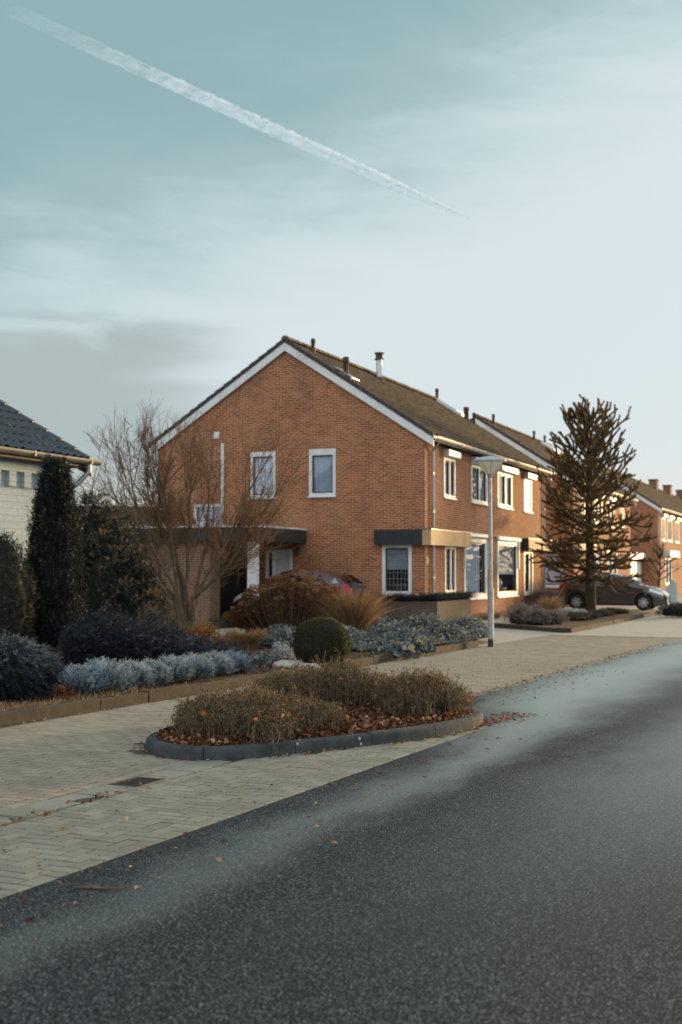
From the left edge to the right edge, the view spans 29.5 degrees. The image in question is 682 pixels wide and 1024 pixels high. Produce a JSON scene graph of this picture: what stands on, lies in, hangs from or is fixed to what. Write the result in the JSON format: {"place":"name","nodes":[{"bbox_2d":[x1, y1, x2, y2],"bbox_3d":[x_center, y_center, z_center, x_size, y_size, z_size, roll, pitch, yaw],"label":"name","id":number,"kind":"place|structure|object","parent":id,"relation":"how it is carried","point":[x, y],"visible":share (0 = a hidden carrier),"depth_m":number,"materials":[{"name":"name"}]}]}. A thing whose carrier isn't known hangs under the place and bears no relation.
{"place":"outdoors","nodes":[
{"label":"outdoors","id":0,"kind":"place"},
{"bbox_2d":[78,506,157,525],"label":"distant house","id":1,"kind":"structure","parent":0,"point":[133,511],"depth_m":63.83,"materials":[{"name":"brick"}]},
{"bbox_2d":[187,620,225,637],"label":"ornamental grass","id":2,"kind":"object","parent":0,"point":[203,627],"depth_m":27.90,"materials":[{"name":"brown plant"}]},
{"bbox_2d":[0,636,475,711],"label":"garden soil","id":3,"kind":"structure","parent":0,"point":[3,701],"depth_m":17.86,"materials":[{"name":"brown soil"}]},
{"bbox_2d":[0,529,41,647],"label":"globe conifer","id":4,"kind":"object","parent":3,"relation":"on","point":[17,608],"visible":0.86,"depth_m":19.88,"materials":[{"name":"green plant"}]},
{"bbox_2d":[0,628,67,702],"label":"bush","id":5,"kind":"object","parent":3,"relation":"on","point":[30,669],"visible":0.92,"depth_m":15.22,"materials":[{"name":"blue plant"}]},
{"bbox_2d":[22,452,88,653],"bbox_3d":[-4.649,0.781,20.985,1.186,3.530,1.133,0,-3,0],"label":"columnar yew","id":6,"kind":"object","parent":3,"relation":"on","point":[55,553],"visible":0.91,"depth_m":20.73,"materials":[{"name":"green plant"}]},
{"bbox_2d":[48,682,78,699],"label":"withered plant","id":7,"kind":"object","parent":3,"relation":"on","point":[61,693],"visible":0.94,"depth_m":15.17,"materials":[{"name":"brown plant"}]},
{"bbox_2d":[53,663,108,696],"bbox_3d":[-3.150,2.024,15.646,0.710,0.431,0.842,1,-3,-14],"label":"lavender bush","id":8,"kind":"object","parent":3,"relation":"on","point":[76,675],"visible":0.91,"depth_m":15.48,"materials":[{"name":"grey plant"}]},
{"bbox_2d":[70,423,106,515],"bbox_3d":[-6.497,0.394,31.963,1.327,5.393,1.476,0,-3,0],"label":"bare sapling","id":9,"kind":"object","parent":3,"relation":"on","point":[96,466],"visible":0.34,"depth_m":32.22,"materials":[{"name":"brown plant"}]},
{"bbox_2d":[79,655,112,674],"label":"lavender bush","id":10,"kind":"object","parent":3,"relation":"on","point":[93,662],"visible":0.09,"depth_m":17.08,"materials":[{"name":"grey plant"}]},
{"bbox_2d":[79,658,141,694],"bbox_3d":[-2.878,2.019,15.949,0.872,0.468,0.837,0,-3,-7],"label":"lavender bush","id":11,"kind":"object","parent":3,"relation":"on","point":[122,675],"visible":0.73,"depth_m":15.83,"materials":[{"name":"grey plant"}]},
{"bbox_2d":[74,488,177,633],"bbox_3d":[-4.516,1.140,24.426,2.590,3.242,2.974,2,-3,-40],"label":"dwarf spruce","id":12,"kind":"object","parent":3,"relation":"on","point":[115,572],"visible":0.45,"depth_m":24.11,"materials":[{"name":"green plant"}]},
{"bbox_2d":[109,657,157,689],"bbox_3d":[-2.663,2.052,16.430,0.680,0.447,0.641,1,-3,-15],"label":"lavender bush","id":13,"kind":"object","parent":3,"relation":"on","point":[144,674],"visible":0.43,"depth_m":16.34,"materials":[{"name":"grey plant"}]},
{"bbox_2d":[125,599,170,634],"bbox_3d":[-3.421,2.062,23.150,1.018,1.007,0.940,0,-3,0],"label":"conifer","id":14,"kind":"object","parent":3,"relation":"on","point":[156,612],"visible":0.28,"depth_m":23.09,"materials":[{"name":"green plant"}]},
{"bbox_2d":[53,596,256,672],"bbox_3d":[-2.869,1.992,20.196,3.218,1.358,2.586,0,-3,0],"label":"sprawling juniper","id":15,"kind":"object","parent":3,"relation":"on","point":[94,637],"visible":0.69,"depth_m":19.50,"materials":[{"name":"blue plant"}]},
{"bbox_2d":[140,656,174,686],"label":"lavender bush","id":16,"kind":"object","parent":3,"relation":"on","point":[161,670],"visible":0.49,"depth_m":16.86,"materials":[{"name":"grey plant"}]},
{"bbox_2d":[161,615,187,636],"bbox_3d":[-3.231,2.265,24.127,0.832,0.686,0.843,0,-3,0],"label":"conifer","id":17,"kind":"object","parent":3,"relation":"on","point":[177,625],"visible":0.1,"depth_m":24.14,"materials":[{"name":"green plant"}]},
{"bbox_2d":[155,653,197,683],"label":"lavender bush","id":18,"kind":"object","parent":3,"relation":"on","point":[177,665],"visible":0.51,"depth_m":17.33,"materials":[{"name":"grey plant"}]},
{"bbox_2d":[173,671,194,682],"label":"withered plant","id":19,"kind":"object","parent":3,"relation":"on","point":[187,680],"visible":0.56,"depth_m":17.47,"materials":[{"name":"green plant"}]},
{"bbox_2d":[0,645,384,710],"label":"leaf litter","id":20,"kind":"object","parent":3,"relation":"on","point":[267,668],"visible":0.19,"depth_m":17.66,"materials":[{"name":"brown plant"}]},
{"bbox_2d":[74,390,316,635],"bbox_3d":[-3.888,0.045,30.311,5.673,5.974,4.720,-2,-3,41],"label":"bare tree","id":21,"kind":"object","parent":3,"relation":"on","point":[185,612],"visible":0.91,"depth_m":30.49,"materials":[{"name":"brown plant"}]},
{"bbox_2d":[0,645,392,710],"bbox_3d":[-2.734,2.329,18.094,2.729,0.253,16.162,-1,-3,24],"label":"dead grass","id":22,"kind":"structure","parent":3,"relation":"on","point":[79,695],"depth_m":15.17,"materials":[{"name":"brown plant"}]},
{"bbox_2d":[180,651,217,680],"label":"lavender bush","id":23,"kind":"object","parent":3,"relation":"on","point":[206,667],"visible":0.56,"depth_m":17.83,"materials":[{"name":"grey plant"}]},
{"bbox_2d":[187,622,222,643],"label":"orange perennial","id":24,"kind":"object","parent":3,"relation":"on","point":[200,629],"visible":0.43,"depth_m":25.84,"materials":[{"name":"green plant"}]},
{"bbox_2d":[195,650,241,676],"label":"lavender bush","id":25,"kind":"object","parent":3,"relation":"on","point":[226,664],"visible":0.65,"depth_m":18.41,"materials":[{"name":"grey plant"}]},
{"bbox_2d":[221,648,256,673],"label":"lavender bush","id":26,"kind":"object","parent":3,"relation":"on","point":[241,660],"visible":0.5,"depth_m":19.04,"materials":[{"name":"grey plant"}]},
{"bbox_2d":[214,627,278,649],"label":"ornamental grass","id":27,"kind":"object","parent":3,"relation":"on","point":[251,639],"depth_m":24.77,"materials":[{"name":"beige plant"}]},
{"bbox_2d":[248,651,283,666],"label":"groundcover plant","id":28,"kind":"object","parent":3,"relation":"on","point":[263,656],"visible":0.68,"depth_m":20.41,"materials":[{"name":"green plant"}]},
{"bbox_2d":[272,660,294,667],"bbox_3d":[-0.902,2.409,20.267,0.371,0.192,0.299,0,-3,0],"label":"garden stone","id":29,"kind":"object","parent":3,"relation":"on","point":[283,663],"visible":0.53,"depth_m":20.17,"materials":[{"name":"white stone"}]},
{"bbox_2d":[274,642,295,659],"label":"frosted plant","id":30,"kind":"object","parent":3,"relation":"on","point":[283,651],"visible":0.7,"depth_m":21.87,"materials":[{"name":"grey plant"}]},
{"bbox_2d":[221,565,351,633],"bbox_3d":[-1.125,2.007,28.546,3.015,1.673,2.023,0,-3,0],"label":"hydrangea bush","id":31,"kind":"object","parent":3,"relation":"on","point":[291,603],"visible":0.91,"depth_m":28.08,"materials":[{"name":"brown plant"}]},
{"bbox_2d":[293,617,350,666],"bbox_3d":[-0.311,2.100,20.777,0.932,0.843,0.923,0,-3,0],"label":"topiary ball","id":32,"kind":"object","parent":3,"relation":"on","point":[318,636],"visible":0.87,"depth_m":20.44,"materials":[{"name":"green plant"}]},
{"bbox_2d":[309,599,361,625],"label":"ornamental grass","id":33,"kind":"object","parent":3,"relation":"on","point":[330,612],"depth_m":27.70,"materials":[{"name":"beige plant"}]},
{"bbox_2d":[311,587,405,631],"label":"ornamental grass","id":34,"kind":"object","parent":3,"relation":"on","point":[365,611],"depth_m":27.84,"materials":[{"name":"beige plant"}]},
{"bbox_2d":[266,634,487,649],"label":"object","id":35,"kind":"structure","parent":3,"relation":"on","point":[459,639],"depth_m":27.61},
{"bbox_2d":[258,612,494,650],"bbox_3d":[0.503,2.500,27.729,4.608,0.571,7.074,-1,-3,25],"label":"ivy","id":36,"kind":"object","parent":35,"relation":"on","point":[413,629],"visible":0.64,"depth_m":27.28,"materials":[{"name":"green plant"}]},
{"bbox_2d":[368,640,418,658],"bbox_3d":[0.935,2.456,23.213,0.914,0.328,0.789,0,-3,0],"label":"bergenia","id":37,"kind":"object","parent":3,"relation":"on","point":[401,649],"visible":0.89,"depth_m":23.02,"materials":[{"name":"green plant"}]},
{"bbox_2d":[408,639,436,653],"bbox_3d":[1.434,2.513,24.218,0.695,0.276,0.599,0,-3,0],"label":"bergenia","id":38,"kind":"object","parent":3,"relation":"on","point":[426,647],"visible":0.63,"depth_m":24.09,"materials":[{"name":"green plant"}]},
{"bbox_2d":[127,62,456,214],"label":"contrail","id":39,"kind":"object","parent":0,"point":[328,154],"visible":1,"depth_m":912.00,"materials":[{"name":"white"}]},
{"bbox_2d":[159,713,443,745],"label":"island soil","id":40,"kind":"structure","parent":0,"point":[324,723],"depth_m":12.47,"materials":[{"name":"brown soil"}]},
{"bbox_2d":[163,674,352,748],"bbox_3d":[-0.788,1.800,11.989,1.810,0.584,1.921,0,-3,0],"label":"clipped shrub","id":41,"kind":"object","parent":40,"relation":"on","point":[238,713],"visible":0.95,"depth_m":11.62,"materials":[{"name":"brown plant"}]},
{"bbox_2d":[157,701,473,746],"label":"island leaves","id":42,"kind":"object","parent":40,"relation":"on","point":[360,714],"visible":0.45,"depth_m":12.07,"materials":[{"name":"brown plant"}]},
{"bbox_2d":[245,646,407,708],"bbox_3d":[-0.080,1.831,14.308,2.046,0.677,1.238,0,-3,0],"label":"clipped shrub","id":43,"kind":"object","parent":40,"relation":"on","point":[342,686],"visible":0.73,"depth_m":14.04,"materials":[{"name":"brown plant"}]},
{"bbox_2d":[369,662,478,721],"bbox_3d":[0.866,1.845,13.563,1.169,0.583,1.431,0,-3,0],"label":"clipped shrub","id":44,"kind":"object","parent":40,"relation":"on","point":[420,693],"visible":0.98,"depth_m":13.23,"materials":[{"name":"brown plant"}]},
{"bbox_2d":[0,640,681,1023],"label":"road","id":45,"kind":"structure","parent":0,"point":[530,876],"depth_m":6.31,"materials":[{"name":"grey asphalt"}]},
{"bbox_2d":[74,885,123,889],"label":"fallen twig","id":46,"kind":"object","parent":45,"relation":"on","point":[93,887],"visible":1,"depth_m":6.46,"materials":[{"name":"brown wood"}]},
{"bbox_2d":[0,614,667,942],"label":"blown leaves","id":47,"kind":"object","parent":45,"relation":"on","point":[219,859],"visible":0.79,"depth_m":12.19,"materials":[{"name":"brown plant"}]},
{"bbox_2d":[0,0,681,506],"label":"sky","id":48,"kind":"structure","parent":0,"point":[156,239],"materials":[{"name":"blue"}]},
{"bbox_2d":[2,593,681,897],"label":"pavement","id":49,"kind":"structure","parent":0,"point":[660,626],"depth_m":33.94,"materials":[{"name":"beige concrete"}]},
{"bbox_2d":[98,775,174,789],"bbox_3d":[-1.535,2.045,9.760,0.292,0.032,0.596,-1,-3,24],"label":"drain grate","id":50,"kind":"object","parent":49,"relation":"on","point":[134,783],"visible":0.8,"depth_m":9.74,"materials":[{"name":"metal"}]},
{"bbox_2d":[77,525,306,628],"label":"garage","id":51,"kind":"structure","parent":49,"relation":"on","point":[215,603],"depth_m":36.03,"materials":[{"name":"brick"}]},
{"bbox_2d":[220,547,246,624],"bbox_3d":[-3.245,2.149,37.482,0.075,2.280,2.340,-1,-3,22],"label":"garage door","id":52,"kind":"structure","parent":51,"relation":"in","point":[231,590],"depth_m":37.56,"materials":[{"name":"black"}]},
{"bbox_2d":[232,569,366,614],"bbox_3d":[-1.184,2.385,36.369,3.698,1.587,1.966,-1,-3,22],"label":"parked car","id":53,"kind":"object","parent":49,"relation":"on","point":[345,581],"visible":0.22,"depth_m":35.55,"materials":[{"name":"red metal"}]},
{"bbox_2d":[145,708,482,760],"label":"island kerb","id":54,"kind":"structure","parent":49,"relation":"on","point":[154,746],"depth_m":11.38,"materials":[{"name":"concrete"}]},
{"bbox_2d":[0,635,678,897],"bbox_3d":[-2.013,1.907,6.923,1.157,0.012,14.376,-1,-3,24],"label":"herringbone paving","id":55,"kind":"structure","parent":49,"relation":"on","point":[179,825],"depth_m":8.63,"materials":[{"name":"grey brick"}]},
{"bbox_2d":[0,760,231,825],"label":"gutter tiles","id":56,"kind":"object","parent":55,"relation":"on","point":[53,804],"visible":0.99,"depth_m":9.19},
{"bbox_2d":[0,636,681,810],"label":"pavement bricks","id":57,"kind":"object","parent":55,"relation":"on","point":[35,745],"visible":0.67,"depth_m":13.25,"materials":[{"name":"beige brick"}]},
{"bbox_2d":[381,599,471,622],"bbox_3d":[2.540,3.000,38.025,1.695,0.830,3.450,-1,-3,22],"label":"brick planter","id":58,"kind":"object","parent":49,"relation":"on","point":[450,610],"visible":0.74,"depth_m":36.59,"materials":[{"name":"brick"}]},
{"bbox_2d":[373,592,407,600],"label":"strap plant","id":59,"kind":"object","parent":58,"relation":"on","point":[389,597],"visible":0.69,"depth_m":36.72,"materials":[{"name":"green plant"}]},
{"bbox_2d":[388,592,421,600],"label":"strap plant","id":60,"kind":"object","parent":58,"relation":"on","point":[402,598],"visible":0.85,"depth_m":36.53,"materials":[{"name":"green plant"}]},
{"bbox_2d":[402,592,437,600],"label":"strap plant","id":61,"kind":"object","parent":58,"relation":"on","point":[416,598],"visible":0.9,"depth_m":36.39,"materials":[{"name":"green plant"}]},
{"bbox_2d":[411,592,453,600],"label":"strap plant","id":62,"kind":"object","parent":58,"relation":"on","point":[438,597],"visible":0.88,"depth_m":36.38,"materials":[{"name":"green plant"}]},
{"bbox_2d":[473,456,506,646],"bbox_3d":[3.122,0.924,27.086,0.704,4.192,0.704,0,-3,0],"label":"street lamp","id":63,"kind":"object","parent":49,"relation":"on","point":[489,465],"visible":0.97,"depth_m":27.02,"materials":[{"name":"grey metal"}]},
{"bbox_2d":[523,597,564,609],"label":"brick planter","id":64,"kind":"object","parent":49,"relation":"on","point":[529,601],"visible":0.29,"depth_m":47.54,"materials":[{"name":"brick"}]},
{"bbox_2d":[527,590,550,598],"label":"strap plant","id":65,"kind":"object","parent":64,"relation":"on","point":[535,595],"visible":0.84,"depth_m":47.82,"materials":[{"name":"green plant"}]},
{"bbox_2d":[517,612,650,627],"bbox_3d":[7.859,3.370,40.802,2.563,0.001,15.565,-1,-3,24],"label":"tree bed","id":66,"kind":"object","parent":49,"relation":"on","point":[569,624],"visible":0.33,"depth_m":38.86,"materials":[{"name":"soil"}]},
{"bbox_2d":[502,601,532,623],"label":"heather bush","id":67,"kind":"object","parent":66,"relation":"on","point":[514,616],"visible":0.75,"depth_m":37.07,"materials":[{"name":"grey plant"}]},
{"bbox_2d":[519,607,552,624],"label":"heather bush","id":68,"kind":"object","parent":66,"relation":"on","point":[536,617],"visible":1,"depth_m":36.33,"materials":[{"name":"grey plant"}]},
{"bbox_2d":[533,596,562,613],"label":"ornamental grass","id":69,"kind":"object","parent":66,"relation":"on","point":[550,604],"depth_m":39.26,"materials":[{"name":"beige plant"}]},
{"bbox_2d":[540,608,569,624],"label":"heather bush","id":70,"kind":"object","parent":66,"relation":"on","point":[557,618],"visible":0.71,"depth_m":36.70,"materials":[{"name":"grey plant"}]},
{"bbox_2d":[560,612,594,620],"bbox_3d":[7.089,3.229,39.781,1.408,0.312,1.204,0,-3,0],"label":"evergreen","id":71,"kind":"object","parent":66,"relation":"on","point":[575,617],"visible":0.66,"depth_m":39.45,"materials":[{"name":"green plant"}]},
{"bbox_2d":[566,611,602,618],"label":"evergreen","id":72,"kind":"object","parent":66,"relation":"on","point":[593,616],"visible":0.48,"depth_m":40.96,"materials":[{"name":"green plant"}]},
{"bbox_2d":[586,609,618,616],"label":"evergreen","id":73,"kind":"object","parent":66,"relation":"on","point":[606,612],"visible":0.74,"depth_m":43.24,"materials":[{"name":"green plant"}]},
{"bbox_2d":[598,607,632,613],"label":"evergreen","id":74,"kind":"object","parent":66,"relation":"on","point":[620,611],"visible":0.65,"depth_m":45.62,"materials":[{"name":"green plant"}]},
{"bbox_2d":[558,573,669,610],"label":"parked car","id":75,"kind":"object","parent":49,"relation":"on","point":[631,594],"visible":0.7,"depth_m":51.44,"materials":[{"name":"grey metal"}]},
{"bbox_2d":[568,611,660,632],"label":"bed kerb","id":76,"kind":"structure","parent":49,"relation":"on","point":[595,625],"depth_m":37.81,"materials":[{"name":"concrete"}]},
{"bbox_2d":[655,601,680,615],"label":"hedge bush","id":77,"kind":"object","parent":49,"relation":"on","point":[667,609],"visible":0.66,"depth_m":44.36,"materials":[{"name":"green plant"}]},
{"bbox_2d":[665,579,676,604],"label":"garden wall","id":78,"kind":"structure","parent":49,"relation":"on","point":[671,589],"depth_m":59.80,"materials":[{"name":"white paint"}]},
{"bbox_2d":[668,602,681,616],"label":"hedge bush","id":79,"kind":"object","parent":49,"relation":"on","point":[677,612],"visible":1,"depth_m":43.64,"materials":[{"name":"green plant"}]},
{"label":"ground","id":80,"kind":"structure","parent":0,"visible":0},
{"bbox_2d":[0,400,101,641],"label":"white house","id":81,"kind":"structure","parent":80,"relation":"on","point":[26,443],"depth_m":24.45,"materials":[{"name":"brick"}]},
{"bbox_2d":[0,641,477,726],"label":"garden kerb","id":82,"kind":"structure","parent":80,"relation":"on","point":[19,716],"depth_m":15.68,"materials":[{"name":"concrete"}]},
{"bbox_2d":[147,335,554,624],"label":"brick house","id":83,"kind":"structure","parent":80,"relation":"on","point":[395,499],"depth_m":38.65,"materials":[{"name":"brick"}]},
{"bbox_2d":[193,504,221,525],"bbox_3d":[-4.037,0.093,39.527,1.020,0.652,0.199,-1,-3,22],"label":"window","id":84,"kind":"structure","parent":83,"relation":"in","point":[211,508],"depth_m":39.57,"materials":[{"name":"white paint"}]},
{"bbox_2d":[248,451,275,498],"bbox_3d":[-2.331,-1.091,38.903,0.890,1.422,0.203,-1,-3,22],"label":"window","id":85,"kind":"structure","parent":83,"relation":"in","point":[253,459],"depth_m":38.95,"materials":[{"name":"white paint"}]},
{"bbox_2d":[265,549,291,580],"bbox_3d":[-1.837,2.227,38.548,0.880,2.220,0.152,-1,-3,22],"label":"door","id":86,"kind":"structure","parent":83,"relation":"in","point":[277,566],"depth_m":38.59,"materials":[{"name":"white paint"}]},
{"bbox_2d":[308,449,336,497],"bbox_3d":[-0.534,-1.138,38.188,0.900,1.432,0.203,-1,-3,22],"label":"window","id":87,"kind":"structure","parent":83,"relation":"in","point":[322,484],"depth_m":38.24,"materials":[{"name":"glass"}]},
{"bbox_2d":[382,545,411,595],"bbox_3d":[1.616,1.675,37.205,0.950,1.482,0.203,-1,-3,22],"label":"window","id":88,"kind":"structure","parent":83,"relation":"in","point":[394,557],"depth_m":37.25,"materials":[{"name":"white paint"}]},
{"bbox_2d":[445,546,455,592],"bbox_3d":[3.269,1.739,39.138,0.088,1.434,1.104,-1,-3,22],"label":"window","id":89,"kind":"structure","parent":83,"relation":"in","point":[451,584],"depth_m":39.18,"materials":[{"name":"white paint"}]},
{"bbox_2d":[443,449,460,500],"bbox_3d":[3.308,-1.118,39.213,0.319,1.485,1.270,-1,-3,22],"label":"window","id":90,"kind":"structure","parent":83,"relation":"in","point":[447,453],"depth_m":39.21,"materials":[{"name":"white paint"}]},
{"bbox_2d":[463,533,488,599],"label":"window","id":91,"kind":"structure","parent":83,"relation":"in","point":[470,554],"depth_m":41.92,"materials":[{"name":"white paint"}]},
{"bbox_2d":[471,456,487,505],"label":"window","id":92,"kind":"structure","parent":83,"relation":"in","point":[479,488],"depth_m":42.28,"materials":[{"name":"glass"}]},
{"bbox_2d":[497,464,518,509],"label":"window","id":93,"kind":"structure","parent":83,"relation":"in","point":[504,480],"depth_m":45.41,"materials":[{"name":"white paint"}]},
{"bbox_2d":[496,536,520,597],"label":"window","id":94,"kind":"structure","parent":83,"relation":"in","point":[507,553],"depth_m":45.83,"materials":[{"name":"white paint"}]},
{"bbox_2d":[524,551,532,595],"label":"window","id":95,"kind":"structure","parent":83,"relation":"in","point":[529,553],"depth_m":48.52,"materials":[{"name":"white paint"}]},
{"bbox_2d":[524,472,536,513],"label":"window","id":96,"kind":"structure","parent":83,"relation":"in","point":[532,477],"depth_m":48.57,"materials":[{"name":"white paint"}]},
{"bbox_2d":[494,623,567,632],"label":"bed kerb","id":97,"kind":"structure","parent":80,"relation":"on","point":[526,627],"depth_m":34.56,"materials":[{"name":"concrete"}]},
{"bbox_2d":[470,414,638,606],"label":"brick house","id":98,"kind":"structure","parent":80,"relation":"on","point":[533,447],"depth_m":58.11,"materials":[{"name":"brick"}]},
{"bbox_2d":[546,554,562,587],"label":"window","id":99,"kind":"structure","parent":98,"relation":"in","point":[552,574],"depth_m":56.66,"materials":[{"name":"white paint"}]},
{"bbox_2d":[607,550,616,572],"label":"window","id":100,"kind":"structure","parent":98,"relation":"in","point":[615,554],"depth_m":65.49,"materials":[{"name":"white paint"}]},
{"bbox_2d":[527,394,657,610],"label":"monkey puzzle tree","id":101,"kind":"object","parent":80,"relation":"on","point":[585,437],"visible":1,"depth_m":45.86,"materials":[{"name":"brown plant"}]},
{"bbox_2d":[596,464,681,594],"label":"brick house","id":102,"kind":"structure","parent":80,"relation":"on","point":[664,506],"depth_m":83.07,"materials":[{"name":"brick"}]},
{"bbox_2d":[662,513,667,541],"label":"window","id":103,"kind":"structure","parent":102,"relation":"in","point":[664,516],"depth_m":82.38,"materials":[{"name":"white paint"}]},
{"bbox_2d":[665,557,672,584],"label":"window","id":104,"kind":"structure","parent":102,"relation":"in","point":[668,579],"depth_m":84.15,"materials":[{"name":"white paint"}]},
{"bbox_2d":[667,515,674,542],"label":"window","id":105,"kind":"structure","parent":102,"relation":"in","point":[670,518],"depth_m":85.20,"materials":[{"name":"white paint"}]},
{"bbox_2d":[675,517,680,543],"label":"window","id":106,"kind":"structure","parent":102,"relation":"in","point":[677,519],"depth_m":88.55,"materials":[{"name":"white paint"}]},
{"bbox_2d":[631,552,646,581],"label":"flat roofed garage","id":107,"kind":"structure","parent":80,"relation":"on","point":[636,567],"depth_m":77.95,"materials":[{"name":"paint"}]},
{"bbox_2d":[631,562,640,581],"bbox_3d":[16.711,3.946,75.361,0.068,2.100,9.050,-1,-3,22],"label":"garage door","id":108,"kind":"structure","parent":107,"relation":"in","point":[636,566],"depth_m":77.96,"materials":[{"name":"white paint"}]},
{"bbox_2d":[640,538,681,606],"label":"bare street tree","id":109,"kind":"object","parent":80,"relation":"on","point":[659,554],"visible":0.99,"depth_m":57.41,"materials":[{"name":"brown plant"}]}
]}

